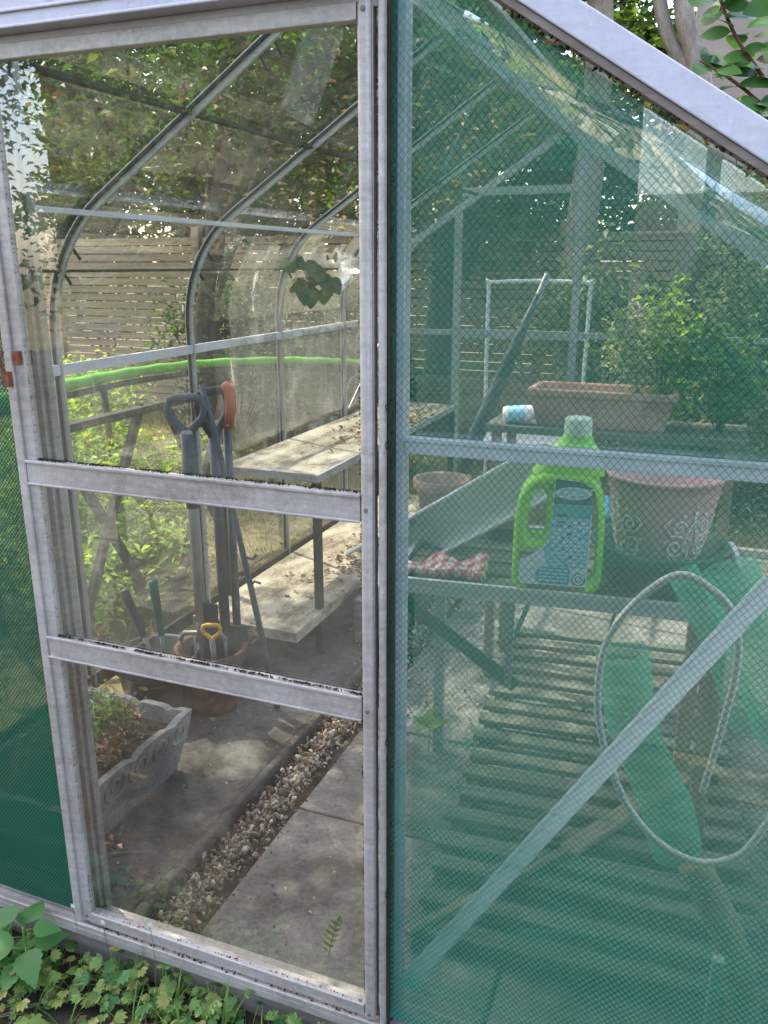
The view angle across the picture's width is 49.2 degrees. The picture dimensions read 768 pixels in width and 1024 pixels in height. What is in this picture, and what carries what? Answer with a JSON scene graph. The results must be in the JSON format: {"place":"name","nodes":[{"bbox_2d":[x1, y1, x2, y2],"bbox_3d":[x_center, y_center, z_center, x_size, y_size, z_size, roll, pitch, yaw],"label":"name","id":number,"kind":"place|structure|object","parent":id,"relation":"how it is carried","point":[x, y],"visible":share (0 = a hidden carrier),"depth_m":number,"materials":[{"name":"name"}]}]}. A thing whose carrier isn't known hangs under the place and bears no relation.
{"place":"outdoors","nodes":[
{"label":"outdoors","id":0,"kind":"place"},
{"bbox_2d":[0,929,273,1023],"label":"soil","id":1,"kind":"structure","parent":0,"point":[64,1011],"depth_m":1.81,"materials":[{"name":"brown soil"}]},
{"bbox_2d":[0,970,53,1012],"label":"creeping weed","id":2,"kind":"object","parent":1,"relation":"on","point":[20,1006],"visible":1,"depth_m":1.76,"materials":[{"name":"green plant"}]},
{"bbox_2d":[1,972,62,1023],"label":"creeping weed","id":3,"kind":"object","parent":1,"relation":"on","point":[54,978],"visible":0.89,"depth_m":1.78,"materials":[{"name":"green plant"}]},
{"bbox_2d":[0,900,70,991],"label":"leafy weed","id":4,"kind":"object","parent":1,"relation":"on","point":[26,964],"visible":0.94,"depth_m":1.84,"materials":[{"name":"green plant"}]},
{"bbox_2d":[13,946,57,997],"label":"creeping weed","id":5,"kind":"object","parent":1,"relation":"on","point":[46,977],"visible":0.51,"depth_m":1.80,"materials":[{"name":"green plant"}]},
{"bbox_2d":[10,965,78,1011],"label":"creeping weed","id":6,"kind":"object","parent":1,"relation":"on","point":[72,971],"visible":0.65,"depth_m":1.80,"materials":[{"name":"green plant"}]},
{"bbox_2d":[40,955,91,1009],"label":"creeping weed","id":7,"kind":"object","parent":1,"relation":"on","point":[56,1002],"visible":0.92,"depth_m":1.79,"materials":[{"name":"green plant"}]},
{"bbox_2d":[66,959,115,1003],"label":"creeping weed","id":8,"kind":"object","parent":1,"relation":"on","point":[81,971],"visible":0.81,"depth_m":1.83,"materials":[{"name":"green plant"}]},
{"bbox_2d":[70,988,119,1023],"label":"creeping weed","id":9,"kind":"object","parent":1,"relation":"on","point":[95,996],"visible":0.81,"depth_m":1.76,"materials":[{"name":"green plant"}]},
{"bbox_2d":[79,945,121,1008],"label":"creeping weed","id":10,"kind":"object","parent":1,"relation":"on","point":[116,990],"visible":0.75,"depth_m":1.81,"materials":[{"name":"green plant"}]},
{"bbox_2d":[77,963,141,1002],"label":"creeping weed","id":11,"kind":"object","parent":1,"relation":"on","point":[84,979],"visible":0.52,"depth_m":1.82,"materials":[{"name":"green plant"}]},
{"bbox_2d":[89,959,135,996],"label":"creeping weed","id":12,"kind":"object","parent":1,"relation":"on","point":[124,976],"visible":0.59,"depth_m":1.80,"materials":[{"name":"green plant"}]},
{"bbox_2d":[89,953,141,994],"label":"creeping weed","id":13,"kind":"object","parent":1,"relation":"on","point":[96,963],"visible":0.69,"depth_m":1.81,"materials":[{"name":"green plant"}]},
{"bbox_2d":[101,960,139,984],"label":"creeping weed","id":14,"kind":"object","parent":1,"relation":"on","point":[109,966],"visible":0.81,"depth_m":1.81,"materials":[{"name":"green plant"}]},
{"bbox_2d":[125,953,166,996],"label":"creeping weed","id":15,"kind":"object","parent":1,"relation":"on","point":[130,984],"visible":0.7,"depth_m":1.80,"materials":[{"name":"green plant"}]},
{"bbox_2d":[121,960,183,1005],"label":"creeping weed","id":16,"kind":"object","parent":1,"relation":"on","point":[129,994],"visible":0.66,"depth_m":1.80,"materials":[{"name":"green plant"}]},
{"bbox_2d":[164,980,197,1016],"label":"creeping weed","id":17,"kind":"object","parent":1,"relation":"on","point":[171,987],"visible":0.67,"depth_m":1.78,"materials":[{"name":"green plant"}]},
{"bbox_2d":[155,991,219,1023],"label":"creeping weed","id":18,"kind":"object","parent":1,"relation":"on","point":[162,998],"visible":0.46,"depth_m":1.74,"materials":[{"name":"green plant"}]},
{"bbox_2d":[162,982,230,1023],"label":"creeping weed","id":19,"kind":"object","parent":1,"relation":"on","point":[215,1005],"visible":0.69,"depth_m":1.71,"materials":[{"name":"green plant"}]},
{"bbox_2d":[191,983,238,1021],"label":"creeping weed","id":20,"kind":"object","parent":1,"relation":"on","point":[199,991],"visible":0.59,"depth_m":1.79,"materials":[{"name":"green plant"}]},
{"bbox_2d":[244,283,471,464],"bbox_3d":[-0.178,-1.077,6.671,1.498,1.440,1.559,-13,21,-37],"label":"garden shrub","id":21,"kind":"object","parent":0,"point":[320,400],"visible":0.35,"depth_m":6.39,"materials":[{"name":"green plant"}]},
{"bbox_2d":[26,0,696,271],"label":"sky","id":22,"kind":"structure","parent":0,"point":[670,2],"materials":[{"name":"white"}]},
{"bbox_2d":[0,277,767,693],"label":"ground","id":23,"kind":"structure","parent":0,"point":[186,603],"depth_m":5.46,"materials":[{"name":"green plant"}]},
{"bbox_2d":[0,230,70,405],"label":"fence panel","id":24,"kind":"object","parent":23,"relation":"on","point":[50,251],"visible":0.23,"depth_m":9.27,"materials":[{"name":"brown wood"}]},
{"bbox_2d":[0,341,157,457],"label":"garden shrub","id":25,"kind":"object","parent":23,"relation":"on","point":[95,398],"visible":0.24,"depth_m":7.09,"materials":[{"name":"green plant"}]},
{"bbox_2d":[20,50,176,308],"bbox_3d":[-4.758,-4.375,10.612,5.307,5.702,3.999,6,18,20],"label":"broadleaf tree","id":26,"kind":"object","parent":23,"relation":"on","point":[58,162],"visible":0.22,"depth_m":9.82,"materials":[{"name":"green plant"}]},
{"bbox_2d":[27,79,176,353],"bbox_3d":[-4.657,-5.286,13.410,3.817,5.729,2.500,6,18,20],"label":"tall hedge","id":27,"kind":"object","parent":23,"relation":"on","point":[126,227],"visible":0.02,"depth_m":13.54,"materials":[{"name":"green plant"}]},
{"bbox_2d":[59,402,168,636],"bbox_3d":[-1.095,0.098,3.351,0.065,0.994,0.660,6,18,20],"label":"timber trestle","id":28,"kind":"object","parent":23,"relation":"on","point":[134,413],"visible":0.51,"depth_m":3.34,"materials":[{"name":"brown wood"}]},
{"bbox_2d":[20,491,216,638],"bbox_3d":[-1.317,0.168,3.956,1.077,0.574,1.315,6,18,20],"label":"garden shrub","id":29,"kind":"object","parent":23,"relation":"on","point":[153,556],"visible":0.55,"depth_m":3.83,"materials":[{"name":"green plant"}]},
{"bbox_2d":[0,398,236,548],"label":"garden shrub","id":30,"kind":"object","parent":23,"relation":"on","point":[75,413],"visible":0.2,"depth_m":4.34,"materials":[{"name":"green plant"}]},
{"bbox_2d":[56,227,202,408],"bbox_3d":[-2.716,-2.051,9.057,1.840,1.920,0.090,6,18,20],"label":"fence panel","id":31,"kind":"object","parent":23,"relation":"on","point":[194,240],"visible":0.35,"depth_m":9.02,"materials":[{"name":"brown wood"}]},
{"bbox_2d":[0,356,378,525],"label":"padded rail","id":32,"kind":"object","parent":23,"relation":"on","point":[92,379],"visible":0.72,"depth_m":4.84,"materials":[{"name":"green plastic"}]},
{"bbox_2d":[150,382,244,613],"bbox_3d":[-0.851,-0.078,3.950,0.065,0.994,0.660,6,18,20],"label":"timber trestle","id":33,"kind":"object","parent":23,"relation":"on","point":[179,582],"visible":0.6,"depth_m":3.87,"materials":[{"name":"brown wood"}]},
{"bbox_2d":[112,36,329,352],"bbox_3d":[-2.593,-4.901,12.617,4.046,5.422,2.520,6,18,20],"label":"tall hedge","id":34,"kind":"object","parent":23,"relation":"on","point":[153,232],"visible":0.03,"depth_m":12.49,"materials":[{"name":"green plant"}]},
{"bbox_2d":[20,27,448,382],"bbox_3d":[-2.129,-4.325,10.173,6.202,5.858,4.019,13,21,37],"label":"broadleaf tree","id":35,"kind":"object","parent":23,"relation":"on","point":[192,186],"visible":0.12,"depth_m":9.81,"materials":[{"name":"green plant"}]},
{"bbox_2d":[115,270,359,434],"bbox_3d":[-1.373,-1.483,7.798,2.373,1.576,1.397,6,18,20],"label":"garden shrub","id":36,"kind":"object","parent":23,"relation":"on","point":[246,328],"visible":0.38,"depth_m":7.58,"materials":[{"name":"green plant"}]},
{"bbox_2d":[105,586,434,918],"bbox_3d":[-0.254,0.516,3.506,0.620,0.110,3.270,6,18,20],"label":"concrete strip","id":37,"kind":"object","parent":23,"relation":"on","point":[245,733],"visible":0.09,"depth_m":2.48,"materials":[{"name":"grey concrete"}]},
{"bbox_2d":[88,687,191,834],"bbox_3d":[-0.825,0.718,2.298,0.373,0.198,0.524,6,18,20],"label":"trough planter","id":38,"kind":"object","parent":37,"relation":"on","point":[128,783],"visible":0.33,"depth_m":2.32,"materials":[{"name":"stone"}]},
{"bbox_2d":[88,677,167,771],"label":"wilted plant","id":39,"kind":"object","parent":38,"relation":"in","point":[120,710],"visible":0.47,"depth_m":2.29,"materials":[{"name":"green plant"}]},
{"bbox_2d":[113,633,200,707],"bbox_3d":[-0.761,0.562,2.825,0.292,0.200,0.292,6,18,20],"label":"plant pot","id":40,"kind":"object","parent":37,"relation":"on","point":[173,695],"visible":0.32,"depth_m":2.74,"materials":[{"name":"black plastic"}]},
{"bbox_2d":[119,579,166,653],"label":"loppers","id":41,"kind":"object","parent":40,"relation":"in","point":[127,598],"visible":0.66,"depth_m":2.77,"materials":[{"name":"green metal"}]},
{"bbox_2d":[174,635,247,716],"bbox_3d":[-0.578,0.552,2.826,0.242,0.220,0.242,6,18,20],"label":"plant pot","id":42,"kind":"object","parent":37,"relation":"on","point":[202,702],"visible":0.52,"depth_m":2.77,"materials":[{"name":"ceramic"}]},
{"bbox_2d":[164,393,227,657],"bbox_3d":[-0.606,0.113,2.710,0.164,0.994,0.048,-2,17,-8],"label":"garden fork","id":43,"kind":"object","parent":42,"relation":"in","point":[189,452],"visible":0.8,"depth_m":2.66,"materials":[{"name":"grey metal"}]},
{"bbox_2d":[200,602,221,660],"bbox_3d":[-0.558,0.430,2.754,0.072,0.260,0.072,0,16,0],"label":"hand spade","id":44,"kind":"object","parent":42,"relation":"in","point":[212,627],"visible":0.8,"depth_m":2.75,"materials":[{"name":"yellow metal"}]},
{"bbox_2d":[193,381,249,669],"bbox_3d":[-0.543,0.108,2.784,0.149,1.081,0.087,-3,17,-11],"label":"garden spade","id":45,"kind":"object","parent":42,"relation":"in","point":[233,634],"visible":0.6,"depth_m":2.75,"materials":[{"name":"grey metal"}]},
{"bbox_2d":[107,614,354,872],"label":"leaf litter","id":46,"kind":"object","parent":37,"relation":"on","point":[201,721],"visible":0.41,"depth_m":2.48,"materials":[{"name":"brown plant"}]},
{"bbox_2d":[223,426,240,624],"bbox_3d":[-0.488,0.182,2.797,0.115,0.931,0.074,13,21,37],"label":"long hoe","id":47,"kind":"object","parent":37,"relation":"on","point":[232,539],"visible":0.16,"depth_m":2.79,"materials":[{"name":"grey wood"}]},
{"bbox_2d":[198,383,279,708],"bbox_3d":[-0.460,0.134,2.696,0.230,1.084,0.026,4,17,15],"label":"stake","id":48,"kind":"object","parent":37,"relation":"on","point":[253,598],"visible":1,"depth_m":2.69,"materials":[{"name":"grey wood"}]},
{"bbox_2d":[193,402,458,654],"bbox_3d":[-0.151,-0.013,3.861,0.432,0.718,1.962,6,18,20],"label":"plant staging","id":49,"kind":"object","parent":37,"relation":"on","point":[294,616],"visible":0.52,"depth_m":3.33,"materials":[{"name":"wood"}]},
{"bbox_2d":[285,527,378,603],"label":"leaf litter","id":50,"kind":"object","parent":49,"relation":"on","point":[355,562],"visible":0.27,"depth_m":3.61,"materials":[{"name":"brown plant"}]},
{"bbox_2d":[300,401,455,453],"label":"leaf litter","id":51,"kind":"object","parent":49,"relation":"on","point":[410,425],"visible":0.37,"depth_m":3.92,"materials":[{"name":"brown plant"}]},
{"bbox_2d":[354,589,408,645],"bbox_3d":[-0.008,0.412,3.358,0.160,0.187,0.200,6,18,20],"label":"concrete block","id":52,"kind":"object","parent":37,"relation":"on","point":[357,616],"depth_m":3.29,"materials":[{"name":"grey concrete"}]},
{"bbox_2d":[20,0,521,450],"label":"broadleaf tree","id":53,"kind":"object","parent":23,"relation":"on","point":[197,64],"visible":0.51,"depth_m":6.19,"materials":[{"name":"green plant"}]},
{"bbox_2d":[202,235,359,419],"bbox_3d":[-0.984,-1.859,8.406,1.840,1.920,0.090,6,18,20],"label":"fence panel","id":54,"kind":"object","parent":23,"relation":"on","point":[293,240],"visible":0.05,"depth_m":8.29,"materials":[{"name":"brown wood"}]},
{"bbox_2d":[136,597,543,933],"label":"gravel","id":55,"kind":"structure","parent":23,"relation":"on","point":[192,898],"depth_m":2.31,"materials":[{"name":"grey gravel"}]},
{"bbox_2d":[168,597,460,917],"bbox_3d":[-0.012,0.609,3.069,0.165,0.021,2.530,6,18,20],"label":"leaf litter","id":56,"kind":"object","parent":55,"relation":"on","point":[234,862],"visible":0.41,"depth_m":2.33,"materials":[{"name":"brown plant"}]},
{"bbox_2d":[456,273,550,473],"bbox_3d":[0.410,-0.228,3.354,0.461,1.406,0.067,13,21,38],"label":"folded parasol","id":57,"kind":"object","parent":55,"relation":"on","point":[532,306],"visible":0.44,"depth_m":3.23,"materials":[{"name":"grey fabric"}]},
{"bbox_2d":[247,36,463,367],"bbox_3d":[-0.057,-4.679,11.699,3.816,5.588,2.414,6,18,20],"label":"tall hedge","id":58,"kind":"object","parent":23,"relation":"on","point":[291,225],"depth_m":11.89,"materials":[{"name":"green plant"}]},
{"bbox_2d":[213,0,679,437],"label":"broadleaf tree","id":59,"kind":"object","parent":23,"relation":"on","point":[322,43],"visible":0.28,"depth_m":6.68,"materials":[{"name":"green plant"}]},
{"bbox_2d":[238,0,685,299],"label":"broadleaf tree","id":60,"kind":"object","parent":23,"relation":"on","point":[649,29],"visible":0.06,"depth_m":8.15,"materials":[{"name":"green plant"}]},
{"bbox_2d":[377,220,566,429],"bbox_3d":[0.748,-1.667,7.755,1.840,1.920,0.090,6,18,20],"label":"fence panel","id":61,"kind":"object","parent":23,"relation":"on","point":[492,341],"visible":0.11,"depth_m":7.66,"materials":[{"name":"wood"}]},
{"bbox_2d":[468,278,594,475],"bbox_3d":[0.858,-0.652,5.090,0.664,1.478,0.484,6,18,20],"label":"metal frame","id":62,"kind":"object","parent":23,"relation":"on","point":[538,437],"visible":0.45,"depth_m":5.10,"materials":[{"name":"white paint"}]},
{"bbox_2d":[418,0,684,381],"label":"tall hedge","id":63,"kind":"object","parent":23,"relation":"on","point":[614,212],"visible":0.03,"depth_m":10.50,"materials":[{"name":"green plant"}]},
{"bbox_2d":[505,0,655,382],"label":"birch tree","id":64,"kind":"object","parent":23,"relation":"on","point":[605,7],"visible":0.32,"depth_m":5.48,"materials":[{"name":"grey plant"}]},
{"bbox_2d":[480,209,715,499],"bbox_3d":[1.441,-1.014,5.600,1.507,1.924,1.164,6,18,20],"label":"garden shrub","id":65,"kind":"object","parent":23,"relation":"on","point":[595,303],"visible":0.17,"depth_m":5.39,"materials":[{"name":"green plant"}]},
{"bbox_2d":[596,8,696,320],"bbox_3d":[4.218,-4.345,10.076,3.906,5.783,2.398,6,18,20],"label":"tall hedge","id":66,"kind":"object","parent":23,"relation":"on","point":[649,223],"visible":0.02,"depth_m":10.31,"materials":[{"name":"green plant"}]},
{"bbox_2d":[617,0,716,454],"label":"forked trunk","id":67,"kind":"object","parent":23,"relation":"on","point":[685,51],"visible":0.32,"depth_m":5.02,"materials":[{"name":"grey plant"}]},
{"bbox_2d":[592,231,767,428],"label":"fence panel","id":68,"kind":"object","parent":23,"relation":"on","point":[653,247],"depth_m":7.01,"materials":[{"name":"wood"}]},
{"bbox_2d":[657,165,767,511],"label":"garden shrub","id":69,"kind":"object","parent":23,"relation":"on","point":[714,450],"visible":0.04,"depth_m":5.26,"materials":[{"name":"green plant"}]},
{"bbox_2d":[671,0,767,321],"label":"garden wall","id":70,"kind":"structure","parent":23,"relation":"on","point":[722,47],"depth_m":6.71,"materials":[{"name":"concrete"}]},
{"bbox_2d":[671,95,767,536],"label":"garden shrub","id":71,"kind":"object","parent":23,"relation":"on","point":[743,330],"visible":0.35,"depth_m":4.73,"materials":[{"name":"green plant"}]},
{"bbox_2d":[687,0,767,119],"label":"broad leaved shrub","id":72,"kind":"object","parent":23,"relation":"on","point":[739,63],"visible":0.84,"depth_m":1.81,"materials":[{"name":"green plant"}]},
{"bbox_2d":[199,557,767,993],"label":"paving slabs","id":73,"kind":"structure","parent":0,"point":[337,893],"depth_m":2.27,"materials":[{"name":"concrete"}]},
{"bbox_2d":[322,915,342,955],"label":"seedling","id":74,"kind":"object","parent":73,"relation":"on","point":[332,940],"visible":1,"depth_m":1.81,"materials":[{"name":"green plant"}]},
{"bbox_2d":[0,0,767,1023],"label":"greenhouse","id":75,"kind":"object","parent":73,"relation":"on","point":[50,474],"visible":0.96,"depth_m":1.52,"materials":[{"name":"metal"}]},
{"bbox_2d":[0,331,72,907],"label":"shade netting","id":76,"kind":"object","parent":75,"relation":"on","point":[33,857],"visible":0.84,"depth_m":1.83,"materials":[{"name":"green fabric"}]},
{"bbox_2d":[0,0,378,1019],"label":"door","id":77,"kind":"structure","parent":75,"relation":"in","point":[36,473],"depth_m":1.51,"materials":[{"name":"metal"}]},
{"bbox_2d":[23,29,539,229],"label":"roof leaves","id":78,"kind":"object","parent":75,"relation":"on","point":[134,71],"visible":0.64,"depth_m":2.35,"materials":[{"name":"green plant"}]},
{"bbox_2d":[278,254,341,308],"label":"ivy sprig","id":79,"kind":"object","parent":75,"relation":"attached to","point":[309,294],"visible":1,"depth_m":3.55,"materials":[{"name":"green plant"}]},
{"bbox_2d":[335,248,358,290],"bbox_3d":[-0.155,-1.126,3.907,0.131,0.346,0.440,-2,17,-6],"label":"plastic sheet","id":80,"kind":"object","parent":75,"relation":"hanging from","point":[347,267],"visible":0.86,"depth_m":3.91,"materials":[{"name":"white plastic"}]},
{"bbox_2d":[390,0,767,1023],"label":"shade netting","id":81,"kind":"object","parent":75,"relation":"on","point":[528,936],"visible":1,"depth_m":1.34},
{"bbox_2d":[453,3,717,164],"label":"roof leaves","id":82,"kind":"object","parent":75,"relation":"on","point":[623,95],"visible":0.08,"depth_m":1.48,"materials":[{"name":"green plant"}]},
{"bbox_2d":[464,10,767,244],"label":"plastic sheet","id":83,"kind":"object","parent":75,"relation":"attached to","point":[662,159],"visible":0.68,"depth_m":1.28,"materials":[{"name":"plastic"}]},
{"bbox_2d":[595,642,701,867],"bbox_3d":[0.535,0.489,1.693,0.248,0.435,0.105,12,20,34],"label":"netting roll","id":84,"kind":"object","parent":75,"relation":"attached to","point":[665,773],"visible":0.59,"depth_m":1.67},
{"bbox_2d":[594,571,767,866],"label":"hose","id":85,"kind":"object","parent":75,"relation":"hanging from","point":[738,643],"visible":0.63,"depth_m":1.51,"materials":[{"name":"rubber"}]},
{"bbox_2d":[671,564,761,733],"bbox_3d":[0.666,0.274,1.687,0.215,0.330,0.063,12,20,34],"label":"netting roll","id":86,"kind":"object","parent":75,"relation":"attached to","point":[684,582],"visible":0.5,"depth_m":1.67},
{"bbox_2d":[698,555,767,748],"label":"netting roll","id":87,"kind":"object","parent":75,"relation":"attached to","point":[740,575],"visible":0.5,"depth_m":1.58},
{"bbox_2d":[412,708,451,753],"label":"seedling","id":88,"kind":"object","parent":73,"relation":"on","point":[430,719],"visible":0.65,"depth_m":2.56,"materials":[{"name":"green plant"}]},
{"bbox_2d":[408,526,761,864],"bbox_3d":[0.472,0.481,2.219,0.824,0.764,0.496,4,17,15],"label":"work bench","id":89,"kind":"object","parent":73,"relation":"on","point":[580,606],"visible":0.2,"depth_m":1.98,"materials":[{"name":"wood"}]},
{"bbox_2d":[413,471,471,509],"bbox_3d":[0.162,-0.022,2.345,0.162,0.150,0.161,6,18,20],"label":"plant pot","id":90,"kind":"object","parent":89,"relation":"on","point":[438,484],"visible":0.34,"depth_m":2.31,"materials":[{"name":"ceramic"}]},
{"bbox_2d":[408,551,489,582],"bbox_3d":[0.153,0.136,2.038,0.207,0.066,0.121,4,17,18],"label":"folded cloth","id":91,"kind":"object","parent":89,"relation":"on","point":[453,565],"visible":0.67,"depth_m":2.02,"materials":[{"name":"fabric"}]},
{"bbox_2d":[346,442,554,588],"bbox_3d":[0.181,0.022,2.179,0.608,0.470,0.085,8,18,27],"label":"gutter length","id":92,"kind":"object","parent":89,"relation":"on","point":[357,548],"visible":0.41,"depth_m":2.16,"materials":[{"name":"grey plastic"}]},
{"bbox_2d":[511,415,604,593],"bbox_3d":[0.397,-0.014,1.888,0.201,0.403,0.096,4,17,12],"label":"detergent bottle","id":93,"kind":"object","parent":89,"relation":"on","point":[563,517],"visible":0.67,"depth_m":1.86,"materials":[{"name":"plastic"}]},
{"bbox_2d":[591,522,729,598],"bbox_3d":[0.645,0.112,1.981,0.310,0.100,0.310,6,18,20],"label":"green tub","id":94,"kind":"object","parent":89,"relation":"on","point":[721,551],"visible":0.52,"depth_m":1.88,"materials":[{"name":"plastic"}]},
{"bbox_2d":[606,470,725,559],"bbox_3d":[0.645,0.028,1.956,0.262,0.247,0.262,6,18,20],"label":"patterned pot","id":95,"kind":"object","parent":94,"relation":"in","point":[694,508],"visible":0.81,"depth_m":1.86,"materials":[{"name":"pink ceramic"}]},
{"bbox_2d":[443,627,751,908],"bbox_3d":[0.650,0.736,2.530,0.771,0.048,1.730,5,17,16],"label":"duckboard","id":96,"kind":"object","parent":73,"relation":"on","point":[598,749],"visible":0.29,"depth_m":2.50,"materials":[{"name":"grey wood"}]},
{"bbox_2d":[558,767,690,852],"bbox_3d":[0.474,0.830,2.100,1.027,0.022,0.064,-12,20,-35],"label":"wooden lath","id":97,"kind":"object","parent":96,"relation":"on","point":[604,825],"visible":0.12,"depth_m":2.16,"materials":[{"name":"beige wood"}]},
{"bbox_2d":[483,413,748,701],"bbox_3d":[0.773,0.157,2.930,0.820,0.935,0.300,6,18,20],"label":"back shelf","id":98,"kind":"object","parent":73,"relation":"on","point":[711,436],"visible":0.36,"depth_m":2.70,"materials":[{"name":"grey wood"}]},
{"bbox_2d":[503,405,534,422],"bbox_3d":[0.470,-0.327,2.800,0.144,0.064,0.058,6,18,20],"label":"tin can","id":99,"kind":"object","parent":98,"relation":"on","point":[518,411],"visible":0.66,"depth_m":2.78,"materials":[{"name":"white plastic"}]},
{"bbox_2d":[526,381,680,432],"bbox_3d":[0.721,-0.346,2.759,0.470,0.125,0.210,6,18,20],"label":"window box","id":100,"kind":"object","parent":98,"relation":"on","point":[627,412],"visible":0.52,"depth_m":2.68,"materials":[{"name":"ceramic"}]},
{"bbox_2d":[583,284,686,393],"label":"trailing plant","id":101,"kind":"object","parent":100,"relation":"in","point":[625,356],"visible":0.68,"depth_m":2.66,"materials":[{"name":"green plant"}]},
{"bbox_2d":[617,263,732,421],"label":"potted plant","id":102,"kind":"object","parent":100,"relation":"in","point":[683,401],"visible":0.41,"depth_m":2.68,"materials":[{"name":"green plant"}]},
{"bbox_2d":[667,305,767,431],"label":"potted plant","id":103,"kind":"object","parent":98,"relation":"on","point":[723,375],"visible":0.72,"depth_m":2.62,"materials":[{"name":"green plant"}]},
{"bbox_2d":[678,856,729,909],"bbox_3d":[0.647,0.836,1.614,0.068,0.334,0.190,-14,22,-40],"label":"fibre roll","id":104,"kind":"object","parent":73,"relation":"on","point":[708,874],"visible":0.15,"depth_m":1.59,"materials":[{"name":"beige fabric"}]},
{"bbox_2d":[485,519,513,540],"bbox_3d":[0.321,0.048,2.303,0.112,0.040,0.112,6,18,20],"label":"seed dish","id":105,"kind":"object","parent":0,"point":[500,531],"visible":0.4,"depth_m":2.27,"materials":[{"name":"plastic"}]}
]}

